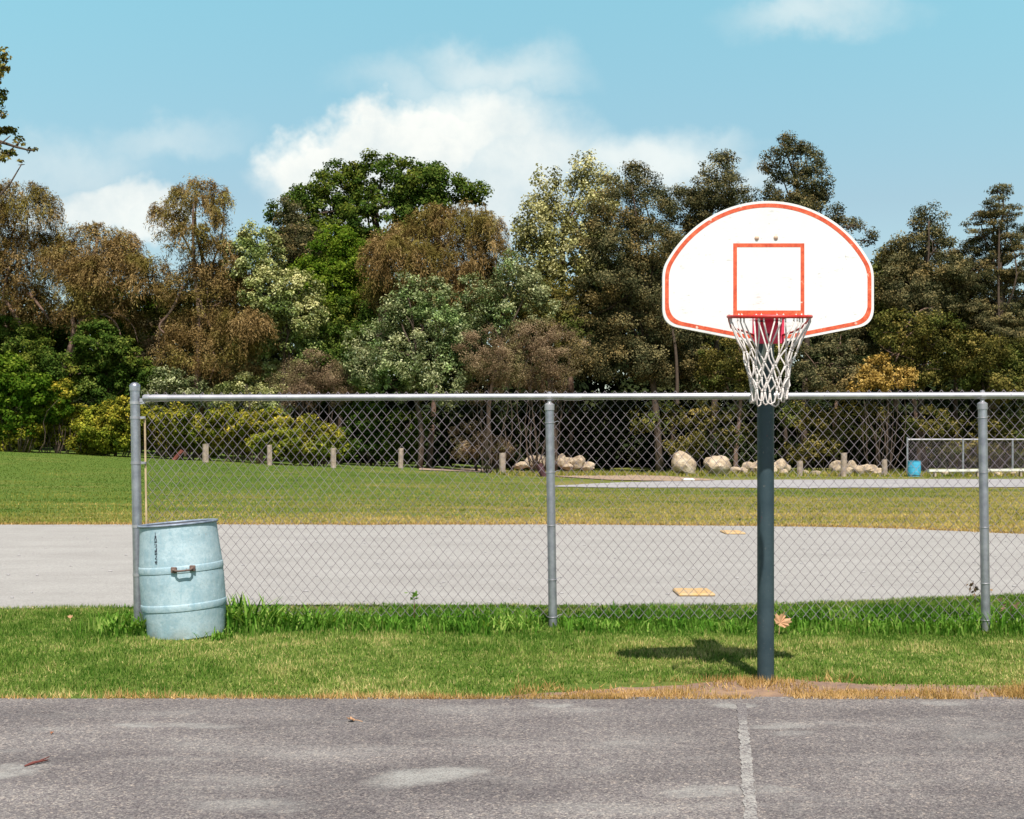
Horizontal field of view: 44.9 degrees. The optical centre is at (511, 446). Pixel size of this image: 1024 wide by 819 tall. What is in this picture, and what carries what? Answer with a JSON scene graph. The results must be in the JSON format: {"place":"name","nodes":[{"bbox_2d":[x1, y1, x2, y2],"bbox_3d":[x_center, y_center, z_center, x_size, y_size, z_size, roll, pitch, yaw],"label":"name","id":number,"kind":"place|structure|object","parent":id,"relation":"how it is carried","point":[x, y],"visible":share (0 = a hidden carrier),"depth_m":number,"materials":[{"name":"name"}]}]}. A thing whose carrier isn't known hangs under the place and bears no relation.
{"place":"outdoors","nodes":[
{"label":"outdoors","id":0,"kind":"place"},
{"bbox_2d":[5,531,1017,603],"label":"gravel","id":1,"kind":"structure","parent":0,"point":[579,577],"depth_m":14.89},
{"bbox_2d":[0,696,1023,818],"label":"court","id":2,"kind":"object","parent":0,"point":[469,758],"visible":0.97,"depth_m":5.73,"materials":[{"name":"asphalt"}]},
{"bbox_2d":[736,704,757,818],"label":"court line","id":3,"kind":"object","parent":2,"relation":"on","point":[749,791],"visible":1,"depth_m":5.57,"materials":[{"name":"paint"}]},
{"bbox_2d":[0,447,1023,698],"bbox_3d":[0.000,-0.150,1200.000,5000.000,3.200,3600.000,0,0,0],"label":"ground","id":4,"kind":"structure","parent":0,"point":[104,473],"depth_m":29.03,"materials":[{"name":"plant"}]},
{"bbox_2d":[0,46,38,196],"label":"leafy tree","id":5,"kind":"object","parent":4,"relation":"on","point":[5,153],"visible":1,"depth_m":61.11,"materials":[{"name":"green plant"}]},
{"bbox_2d":[0,315,58,407],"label":"tree","id":6,"kind":"object","parent":4,"relation":"on","point":[14,344],"visible":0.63,"depth_m":66.12,"materials":[{"name":"green plant"}]},
{"bbox_2d":[0,350,75,452],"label":"shrub","id":7,"kind":"object","parent":4,"relation":"on","point":[18,390],"visible":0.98,"depth_m":59.60,"materials":[{"name":"green plant"}]},
{"bbox_2d":[0,177,76,341],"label":"willow tree","id":8,"kind":"object","parent":4,"relation":"on","point":[17,294],"visible":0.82,"depth_m":69.05,"materials":[{"name":"brown plant"}]},
{"bbox_2d":[0,377,123,454],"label":"shrub","id":9,"kind":"object","parent":4,"relation":"on","point":[75,425],"visible":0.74,"depth_m":60.36,"materials":[{"name":"green plant"}]},
{"bbox_2d":[14,318,168,453],"bbox_3d":[-22.250,-3.037,64.997,8.434,7.353,3.294,0,0,0],"label":"tree","id":10,"kind":"object","parent":4,"relation":"on","point":[121,380],"visible":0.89,"depth_m":64.43,"materials":[{"name":"green plant"}]},
{"bbox_2d":[0,304,188,449],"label":"tree","id":11,"kind":"object","parent":4,"relation":"on","point":[60,345],"visible":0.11,"depth_m":71.01,"materials":[{"name":"green plant"}]},
{"bbox_2d":[27,220,177,450],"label":"willow tree","id":12,"kind":"object","parent":4,"relation":"on","point":[86,271],"visible":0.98,"depth_m":66.79,"materials":[{"name":"brown plant"}]},
{"bbox_2d":[68,276,156,451],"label":"tree","id":13,"kind":"object","parent":4,"relation":"on","point":[94,334],"visible":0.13,"depth_m":71.32,"materials":[{"name":"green plant"}]},
{"bbox_2d":[63,395,166,456],"bbox_3d":[-19.528,-0.961,61.053,5.340,3.135,3.773,0,0,0],"label":"shrub","id":14,"kind":"object","parent":4,"relation":"on","point":[121,413],"visible":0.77,"depth_m":60.15,"materials":[{"name":"green plant"}]},
{"bbox_2d":[88,612,146,637],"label":"grass tuft","id":15,"kind":"object","parent":4,"relation":"on","point":[128,628],"visible":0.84,"depth_m":9.42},
{"bbox_2d":[127,283,195,454],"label":"tree","id":16,"kind":"object","parent":4,"relation":"on","point":[151,312],"visible":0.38,"depth_m":69.02,"materials":[{"name":"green plant"}]},
{"bbox_2d":[129,365,214,456],"bbox_3d":[-17.829,-1.773,65.011,3.849,4.872,3.766,0,0,40],"label":"shrub","id":17,"kind":"object","parent":4,"relation":"on","point":[177,387],"visible":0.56,"depth_m":64.17,"materials":[{"name":"green plant"}]},
{"bbox_2d":[137,518,226,639],"bbox_3d":[-2.548,1.022,9.548,0.672,0.923,0.683,0,0,0],"label":"trash barrel","id":18,"kind":"object","parent":4,"relation":"on","point":[182,582],"visible":0.98,"depth_m":9.31,"materials":[{"name":"paint"}]},
{"bbox_2d":[141,401,225,460],"bbox_3d":[-16.351,-0.737,60.792,4.614,2.998,3.941,0,0,0],"label":"shrub","id":19,"kind":"object","parent":4,"relation":"on","point":[184,433],"visible":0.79,"depth_m":60.06,"materials":[{"name":"green plant"}]},
{"bbox_2d":[135,316,243,455],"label":"tree","id":20,"kind":"object","parent":4,"relation":"on","point":[152,322],"visible":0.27,"depth_m":68.06,"materials":[{"name":"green plant"}]},
{"bbox_2d":[202,444,208,462],"bbox_3d":[-14.342,0.371,58.003,0.296,1.032,0.296,0,0,0],"label":"timber bollard","id":21,"kind":"object","parent":4,"relation":"on","point":[205,455],"visible":0.75,"depth_m":57.87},
{"bbox_2d":[143,173,279,457],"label":"willow tree","id":22,"kind":"object","parent":4,"relation":"on","point":[234,325],"visible":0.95,"depth_m":65.53,"materials":[{"name":"brown plant"}]},
{"bbox_2d":[192,627,245,641],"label":"grass tuft","id":23,"kind":"object","parent":4,"relation":"on","point":[215,635],"visible":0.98,"depth_m":9.23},
{"bbox_2d":[201,371,297,460],"bbox_3d":[-13.877,-1.567,65.090,5.359,4.867,2.448,0,0,8],"label":"shrub","id":24,"kind":"object","parent":4,"relation":"on","point":[226,387],"visible":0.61,"depth_m":64.75,"materials":[{"name":"green plant"}]},
{"bbox_2d":[204,403,301,463],"bbox_3d":[-12.656,-0.616,60.568,6.319,3.064,3.584,0,0,28],"label":"shrub","id":25,"kind":"object","parent":4,"relation":"on","point":[251,433],"visible":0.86,"depth_m":60.06,"materials":[{"name":"green plant"}]},
{"bbox_2d":[224,592,299,634],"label":"grass tuft","id":26,"kind":"object","parent":4,"relation":"on","point":[235,614],"visible":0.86,"depth_m":9.62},
{"bbox_2d":[267,445,271,464],"bbox_3d":[-11.357,0.466,58.000,0.250,1.120,0.245,0,0,0],"label":"timber bollard","id":27,"kind":"object","parent":4,"relation":"on","point":[269,456],"visible":0.8,"depth_m":57.91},
{"bbox_2d":[234,602,308,632],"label":"grass tuft","id":28,"kind":"object","parent":4,"relation":"on","point":[286,621],"visible":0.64,"depth_m":9.69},
{"bbox_2d":[218,218,331,461],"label":"leafy tree","id":29,"kind":"object","parent":4,"relation":"on","point":[285,303],"visible":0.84,"depth_m":66.46,"materials":[{"name":"green plant"}]},
{"bbox_2d":[267,194,328,454],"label":"leafy tree","id":30,"kind":"object","parent":4,"relation":"on","point":[294,246],"visible":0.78,"depth_m":75.75,"materials":[{"name":"green plant"}]},
{"bbox_2d":[256,346,360,464],"bbox_3d":[-10.522,-2.165,65.319,5.914,6.374,3.946,0,0,0],"label":"shrub","id":31,"kind":"object","parent":4,"relation":"on","point":[332,381],"visible":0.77,"depth_m":64.86,"materials":[{"name":"brown plant"}]},
{"bbox_2d":[266,413,352,465],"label":"shrub","id":32,"kind":"object","parent":4,"relation":"on","point":[323,439],"visible":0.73,"depth_m":59.84,"materials":[{"name":"green plant"}]},
{"bbox_2d":[277,603,345,633],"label":"grass tuft","id":33,"kind":"object","parent":4,"relation":"on","point":[306,619],"visible":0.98,"depth_m":9.71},
{"bbox_2d":[286,222,370,460],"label":"leafy tree","id":34,"kind":"object","parent":4,"relation":"on","point":[331,266],"visible":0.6,"depth_m":72.07,"materials":[{"name":"green plant"}]},
{"bbox_2d":[331,448,335,467],"bbox_3d":[-8.364,0.602,57.999,0.275,1.098,0.269,0,0,0],"label":"timber bollard","id":35,"kind":"object","parent":4,"relation":"on","point":[333,460],"visible":0.77,"depth_m":57.88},
{"bbox_2d":[302,295,387,463],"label":"tree","id":36,"kind":"object","parent":4,"relation":"on","point":[340,324],"visible":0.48,"depth_m":67.94,"materials":[{"name":"green plant"}]},
{"bbox_2d":[337,611,402,632],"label":"grass tuft","id":37,"kind":"object","parent":4,"relation":"on","point":[391,626],"visible":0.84,"depth_m":9.72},
{"bbox_2d":[261,148,494,451],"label":"leafy tree","id":38,"kind":"object","parent":4,"relation":"on","point":[408,191],"visible":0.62,"depth_m":79.07,"materials":[{"name":"green plant"}]},
{"bbox_2d":[336,386,439,465],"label":"shrub","id":39,"kind":"object","parent":4,"relation":"on","point":[367,433],"visible":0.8,"depth_m":65.40,"materials":[{"name":"green plant"}]},
{"bbox_2d":[398,448,403,467],"bbox_3d":[-5.583,0.647,62.200,0.291,1.165,0.260,0,0,0],"label":"timber bollard","id":40,"kind":"object","parent":4,"relation":"on","point":[400,459],"visible":0.74,"depth_m":62.09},
{"bbox_2d":[337,269,483,468],"bbox_3d":[-5.245,-3.897,63.686,7.771,10.481,5.558,0,0,0],"label":"silver tree","id":41,"kind":"object","parent":4,"relation":"on","point":[424,311],"visible":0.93,"depth_m":62.70,"materials":[{"name":"green plant"}]},
{"bbox_2d":[354,198,512,466],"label":"willow tree","id":42,"kind":"object","parent":4,"relation":"on","point":[432,251],"visible":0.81,"depth_m":67.79,"materials":[{"name":"brown plant"}]},
{"bbox_2d":[423,614,495,633],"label":"grass tuft","id":43,"kind":"object","parent":4,"relation":"on","point":[457,626],"visible":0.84,"depth_m":9.66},
{"bbox_2d":[447,419,517,471],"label":"shrub","id":44,"kind":"object","parent":4,"relation":"on","point":[466,444],"visible":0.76,"depth_m":63.89,"materials":[{"name":"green plant"}]},
{"bbox_2d":[451,323,533,472],"bbox_3d":[-1.017,-2.315,62.199,4.312,7.564,3.888,0,0,0],"label":"shrub","id":45,"kind":"object","parent":4,"relation":"on","point":[476,363],"visible":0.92,"depth_m":62.20,"materials":[{"name":"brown plant"}]},
{"bbox_2d":[499,453,505,473],"bbox_3d":[-0.479,0.919,62.397,0.317,1.243,0.322,0,0,0],"label":"timber bollard","id":46,"kind":"object","parent":4,"relation":"on","point":[502,461],"visible":0.63,"depth_m":62.28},
{"bbox_2d":[450,247,562,467],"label":"silver tree","id":47,"kind":"object","parent":4,"relation":"on","point":[539,295],"visible":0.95,"depth_m":66.42,"materials":[{"name":"green plant"}]},
{"bbox_2d":[0,524,1023,607],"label":"infield","id":48,"kind":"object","parent":4,"relation":"on","point":[85,578],"visible":0.72,"depth_m":15.30,"materials":[{"name":"concrete"}]},
{"bbox_2d":[672,588,714,595],"bbox_3d":[1.783,1.430,12.166,0.358,0.032,0.471,0,0,0],"label":"base plate","id":49,"kind":"object","parent":48,"relation":"on","point":[699,591],"visible":0.88,"depth_m":12.09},
{"bbox_2d":[720,530,745,533],"bbox_3d":[3.684,1.430,20.691,0.329,0.032,0.624,0,0,0],"label":"base plate","id":50,"kind":"object","parent":48,"relation":"on","point":[732,531],"visible":0.91,"depth_m":20.64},
{"bbox_2d":[0,591,1023,697],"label":"grass","id":51,"kind":"structure","parent":4,"relation":"on","point":[66,610],"depth_m":8.57,"materials":[{"name":"plant"}]},
{"bbox_2d":[0,672,1023,699],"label":"dry grass","id":52,"kind":"structure","parent":4,"relation":"on","point":[1013,692],"depth_m":7.16,"materials":[{"name":"plant"}]},
{"bbox_2d":[0,520,1023,533],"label":"dry grass edge","id":53,"kind":"object","parent":4,"relation":"on","point":[351,523],"visible":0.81,"depth_m":22.95,"materials":[{"name":"plant"}]},
{"bbox_2d":[481,613,544,634],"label":"grass tuft","id":54,"kind":"object","parent":4,"relation":"on","point":[509,624],"visible":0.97,"depth_m":9.60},
{"bbox_2d":[11,247,1023,468],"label":"woodland","id":55,"kind":"object","parent":4,"relation":"on","point":[622,385],"visible":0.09,"depth_m":84.94,"materials":[{"name":"plant"}]},
{"bbox_2d":[536,463,545,476],"bbox_3d":[1.458,1.216,59.901,0.588,0.869,0.328,0,0,0],"label":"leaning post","id":56,"kind":"object","parent":4,"relation":"on","point":[541,472],"visible":0.7,"depth_m":59.77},
{"bbox_2d":[500,315,591,472],"bbox_3d":[1.563,-2.596,63.649,4.952,8.330,4.691,0,0,0],"label":"shrub","id":57,"kind":"object","parent":4,"relation":"on","point":[545,368],"visible":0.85,"depth_m":63.45,"materials":[{"name":"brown plant"}]},
{"bbox_2d":[72,598,1023,636],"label":"tall grass","id":58,"kind":"structure","parent":4,"relation":"on","point":[412,621],"depth_m":9.96,"materials":[{"name":"plant"}]},
{"bbox_2d":[497,276,599,471],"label":"tree","id":59,"kind":"object","parent":4,"relation":"on","point":[570,292],"visible":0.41,"depth_m":68.44,"materials":[{"name":"green plant"}]},
{"bbox_2d":[496,148,623,456],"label":"poplar tree","id":60,"kind":"object","parent":4,"relation":"on","point":[545,242],"visible":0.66,"depth_m":73.04,"materials":[{"name":"green plant"}]},
{"bbox_2d":[535,613,600,632],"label":"grass tuft","id":61,"kind":"object","parent":4,"relation":"on","point":[577,623],"visible":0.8,"depth_m":9.69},
{"bbox_2d":[129,382,1023,630],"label":"chain link fence","id":62,"kind":"object","parent":4,"relation":"on","point":[136,400],"visible":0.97,"depth_m":9.97,"materials":[{"name":"metal"}]},
{"bbox_2d":[569,455,584,468],"bbox_3d":[3.363,0.786,63.815,0.834,0.689,0.663,0,0,0],"label":"rock","id":63,"kind":"object","parent":4,"relation":"on","point":[579,461],"visible":0.93,"depth_m":63.62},
{"bbox_2d":[575,618,650,632],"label":"grass tuft","id":64,"kind":"object","parent":4,"relation":"on","point":[624,625],"visible":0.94,"depth_m":9.68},
{"bbox_2d":[552,158,696,471],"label":"locust tree","id":65,"kind":"object","parent":4,"relation":"on","point":[646,301],"visible":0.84,"depth_m":67.31,"materials":[{"name":"green plant"}]},
{"bbox_2d":[306,380,1023,470],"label":"undergrowth","id":66,"kind":"object","parent":4,"relation":"on","point":[622,425],"visible":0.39,"depth_m":73.23,"materials":[{"name":"plant"}]},
{"bbox_2d":[622,273,722,456],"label":"tree","id":67,"kind":"object","parent":4,"relation":"on","point":[692,347],"visible":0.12,"depth_m":69.81,"materials":[{"name":"green plant"}]},
{"bbox_2d":[671,450,696,474],"bbox_3d":[8.618,0.870,61.900,1.262,1.363,1.136,0,0,0],"label":"boulder","id":68,"kind":"object","parent":4,"relation":"on","point":[681,462],"visible":0.77,"depth_m":61.54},
{"bbox_2d":[627,399,756,470],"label":"shrub","id":69,"kind":"object","parent":4,"relation":"on","point":[701,438],"visible":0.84,"depth_m":67.44,"materials":[{"name":"green plant"}]},
{"bbox_2d":[654,148,760,469],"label":"locust tree","id":70,"kind":"object","parent":4,"relation":"on","point":[700,204],"visible":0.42,"depth_m":72.52,"materials":[{"name":"green plant"}]},
{"bbox_2d":[703,455,731,474],"bbox_3d":[10.225,0.979,61.864,1.357,1.106,1.072,0,0,23],"label":"boulder","id":71,"kind":"object","parent":4,"relation":"on","point":[716,468],"visible":0.82,"depth_m":61.56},
{"bbox_2d":[700,617,751,635],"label":"grass tuft","id":72,"kind":"object","parent":4,"relation":"on","point":[731,629],"visible":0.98,"depth_m":9.57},
{"bbox_2d":[692,335,787,466],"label":"tree","id":73,"kind":"object","parent":4,"relation":"on","point":[736,372],"visible":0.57,"depth_m":66.55,"materials":[{"name":"green plant"}]},
{"bbox_2d":[490,468,1023,476],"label":"rough grass","id":74,"kind":"structure","parent":4,"relation":"on","point":[560,472],"depth_m":61.25,"materials":[{"name":"plant"}]},
{"bbox_2d":[582,461,594,470],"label":"rock","id":75,"kind":"object","parent":74,"relation":"on","point":[588,466],"visible":0.59,"depth_m":64.52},
{"bbox_2d":[494,679,1022,696],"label":"bare dirt","id":76,"kind":"structure","parent":4,"relation":"on","point":[762,691],"depth_m":7.40,"materials":[{"name":"soil"}]},
{"bbox_2d":[662,201,873,681],"bbox_3d":[1.482,0.167,7.118,1.091,3.167,0.908,0,0,-43],"label":"basketball hoop","id":77,"kind":"object","parent":4,"relation":"on","point":[764,277],"visible":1,"depth_m":7.14,"materials":[{"name":"paint"}]},
{"bbox_2d":[744,339,803,463],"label":"tree","id":78,"kind":"object","parent":4,"relation":"on","point":[784,430],"visible":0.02,"depth_m":71.79,"materials":[{"name":"green plant"}]},
{"bbox_2d":[774,458,786,471],"bbox_3d":[13.876,1.019,64.116,0.813,0.853,0.691,0,0,-40],"label":"rock","id":79,"kind":"object","parent":4,"relation":"on","point":[782,463],"visible":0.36,"depth_m":63.90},
{"bbox_2d":[774,611,791,634],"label":"fallen leaf","id":80,"kind":"object","parent":4,"relation":"on","point":[781,620],"visible":0.91,"depth_m":9.55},
{"bbox_2d":[796,461,802,475],"bbox_3d":[14.151,1.144,60.899,0.277,0.911,0.281,0,0,-39],"label":"timber bollard","id":81,"kind":"object","parent":4,"relation":"on","point":[799,468],"visible":0.63,"depth_m":60.79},
{"bbox_2d":[753,130,880,469],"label":"locust tree","id":82,"kind":"object","parent":4,"relation":"on","point":[816,196],"visible":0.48,"depth_m":70.31,"materials":[{"name":"green plant"}]},
{"bbox_2d":[776,399,892,470],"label":"shrub","id":83,"kind":"object","parent":4,"relation":"on","point":[824,436],"visible":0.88,"depth_m":66.37,"materials":[{"name":"green plant"}]},
{"bbox_2d":[829,460,840,471],"bbox_3d":[16.999,1.072,64.661,0.747,0.752,0.720,0,0,-37],"label":"rock","id":84,"kind":"object","parent":4,"relation":"on","point":[835,463],"visible":0.47,"depth_m":64.41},
{"bbox_2d":[784,326,887,459],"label":"tree","id":85,"kind":"object","parent":4,"relation":"on","point":[844,364],"visible":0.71,"depth_m":67.16,"materials":[{"name":"green plant"}]},
{"bbox_2d":[840,453,846,476],"bbox_3d":[16.042,0.946,59.899,0.296,1.314,0.278,0,0,0],"label":"timber bollard","id":86,"kind":"object","parent":4,"relation":"on","point":[843,464],"visible":0.77,"depth_m":59.79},
{"bbox_2d":[854,465,864,475],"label":"rock","id":87,"kind":"object","parent":4,"relation":"on","point":[859,468],"visible":0.66,"depth_m":62.14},
{"bbox_2d":[837,614,913,634],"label":"grass tuft","id":88,"kind":"object","parent":4,"relation":"on","point":[891,627],"visible":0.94,"depth_m":9.60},
{"bbox_2d":[845,352,918,472],"bbox_3d":[19.445,-1.686,64.616,3.878,6.507,2.084,0,0,-17],"label":"tree","id":89,"kind":"object","parent":4,"relation":"on","point":[880,379],"visible":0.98,"depth_m":64.50,"materials":[{"name":"yellow plant"}]},
{"bbox_2d":[881,459,886,475],"bbox_3d":[18.319,1.110,60.899,0.263,0.981,0.261,0,0,0],"label":"timber bollard","id":90,"kind":"object","parent":4,"relation":"on","point":[884,463],"visible":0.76,"depth_m":60.80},
{"bbox_2d":[864,245,916,471],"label":"tree","id":91,"kind":"object","parent":4,"relation":"on","point":[879,308],"visible":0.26,"depth_m":69.64,"materials":[{"name":"green plant"}]},
{"bbox_2d":[852,250,930,464],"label":"tree","id":92,"kind":"object","parent":4,"relation":"on","point":[874,346],"visible":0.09,"depth_m":72.45,"materials":[{"name":"green plant"}]},
{"bbox_2d":[907,461,920,476],"bbox_3d":[19.453,1.073,59.900,0.646,0.784,0.636,0,0,0],"label":"trash barrel","id":93,"kind":"object","parent":4,"relation":"on","point":[911,469],"visible":0.82,"depth_m":59.64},
{"bbox_2d":[868,307,970,469],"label":"tree","id":94,"kind":"object","parent":4,"relation":"on","point":[909,355],"visible":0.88,"depth_m":65.79,"materials":[{"name":"green plant"}]},
{"bbox_2d":[874,199,974,472],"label":"locust tree","id":95,"kind":"object","parent":4,"relation":"on","point":[926,288],"visible":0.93,"depth_m":67.67,"materials":[{"name":"green plant"}]},
{"bbox_2d":[916,614,986,635],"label":"grass tuft","id":96,"kind":"object","parent":4,"relation":"on","point":[944,627],"visible":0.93,"depth_m":9.53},
{"bbox_2d":[920,272,996,468],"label":"tree","id":97,"kind":"object","parent":4,"relation":"on","point":[955,401],"visible":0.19,"depth_m":70.95,"materials":[{"name":"green plant"}]},
{"bbox_2d":[898,404,1023,471],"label":"shrub","id":98,"kind":"object","parent":4,"relation":"on","point":[999,426],"visible":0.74,"depth_m":66.19,"materials":[{"name":"green plant"}]},
{"bbox_2d":[906,437,1023,473],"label":"chain link fence","id":99,"kind":"object","parent":4,"relation":"on","point":[1011,460],"visible":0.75,"depth_m":62.04,"materials":[{"name":"metal"}]},
{"bbox_2d":[927,469,1023,476],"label":"bench","id":100,"kind":"object","parent":4,"relation":"on","point":[956,470],"visible":0.63,"depth_m":59.50,"materials":[{"name":"white paint"}]},
{"bbox_2d":[928,329,1023,431],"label":"tree","id":101,"kind":"object","parent":4,"relation":"on","point":[989,353],"visible":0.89,"depth_m":65.77,"materials":[{"name":"green plant"}]},
{"bbox_2d":[931,248,1023,467],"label":"tree","id":102,"kind":"object","parent":4,"relation":"on","point":[1018,264],"visible":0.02,"depth_m":72.17,"materials":[{"name":"green plant"}]},
{"bbox_2d":[939,182,1023,471],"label":"pine tree","id":103,"kind":"object","parent":4,"relation":"on","point":[999,273],"visible":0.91,"depth_m":68.49,"materials":[{"name":"green plant"}]},
{"bbox_2d":[947,609,1023,635],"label":"grass tuft","id":104,"kind":"object","parent":4,"relation":"on","point":[1006,620],"visible":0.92,"depth_m":9.59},
{"bbox_2d":[997,597,1019,621],"bbox_3d":[3.970,1.325,9.914,0.169,0.251,0.112,0,0,33],"label":"weed sprout","id":105,"kind":"object","parent":4,"relation":"on","point":[1015,606],"visible":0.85,"depth_m":9.90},
{"bbox_2d":[0,0,1023,422],"label":"sky","id":106,"kind":"structure","parent":0,"point":[907,104],"materials":[{"name":"blue"}]},
{"bbox_2d":[419,468,713,480],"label":"path","id":107,"kind":"structure","parent":0,"point":[639,477],"depth_m":58.70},
{"bbox_2d":[512,461,530,468],"bbox_3d":[0.494,0.967,64.274,0.989,0.400,0.612,0,0,0],"label":"rock","id":108,"kind":"object","parent":107,"relation":"on","point":[522,464],"visible":0.88,"depth_m":64.11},
{"bbox_2d":[561,457,576,470],"bbox_3d":[3.025,0.926,64.845,0.965,0.754,0.878,0,0,41],"label":"rock","id":109,"kind":"object","parent":107,"relation":"on","point":[566,465],"visible":0.55,"depth_m":64.58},
{"bbox_2d":[555,453,565,466],"bbox_3d":[2.576,0.699,64.794,0.586,0.700,0.549,0,0,33],"label":"rock","id":110,"kind":"object","parent":109,"relation":"on","point":[560,461],"visible":0.87,"depth_m":64.59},
{"bbox_2d":[555,479,1023,487],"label":"road","id":111,"kind":"structure","parent":0,"point":[847,483],"depth_m":48.05,"materials":[{"name":"concrete"}]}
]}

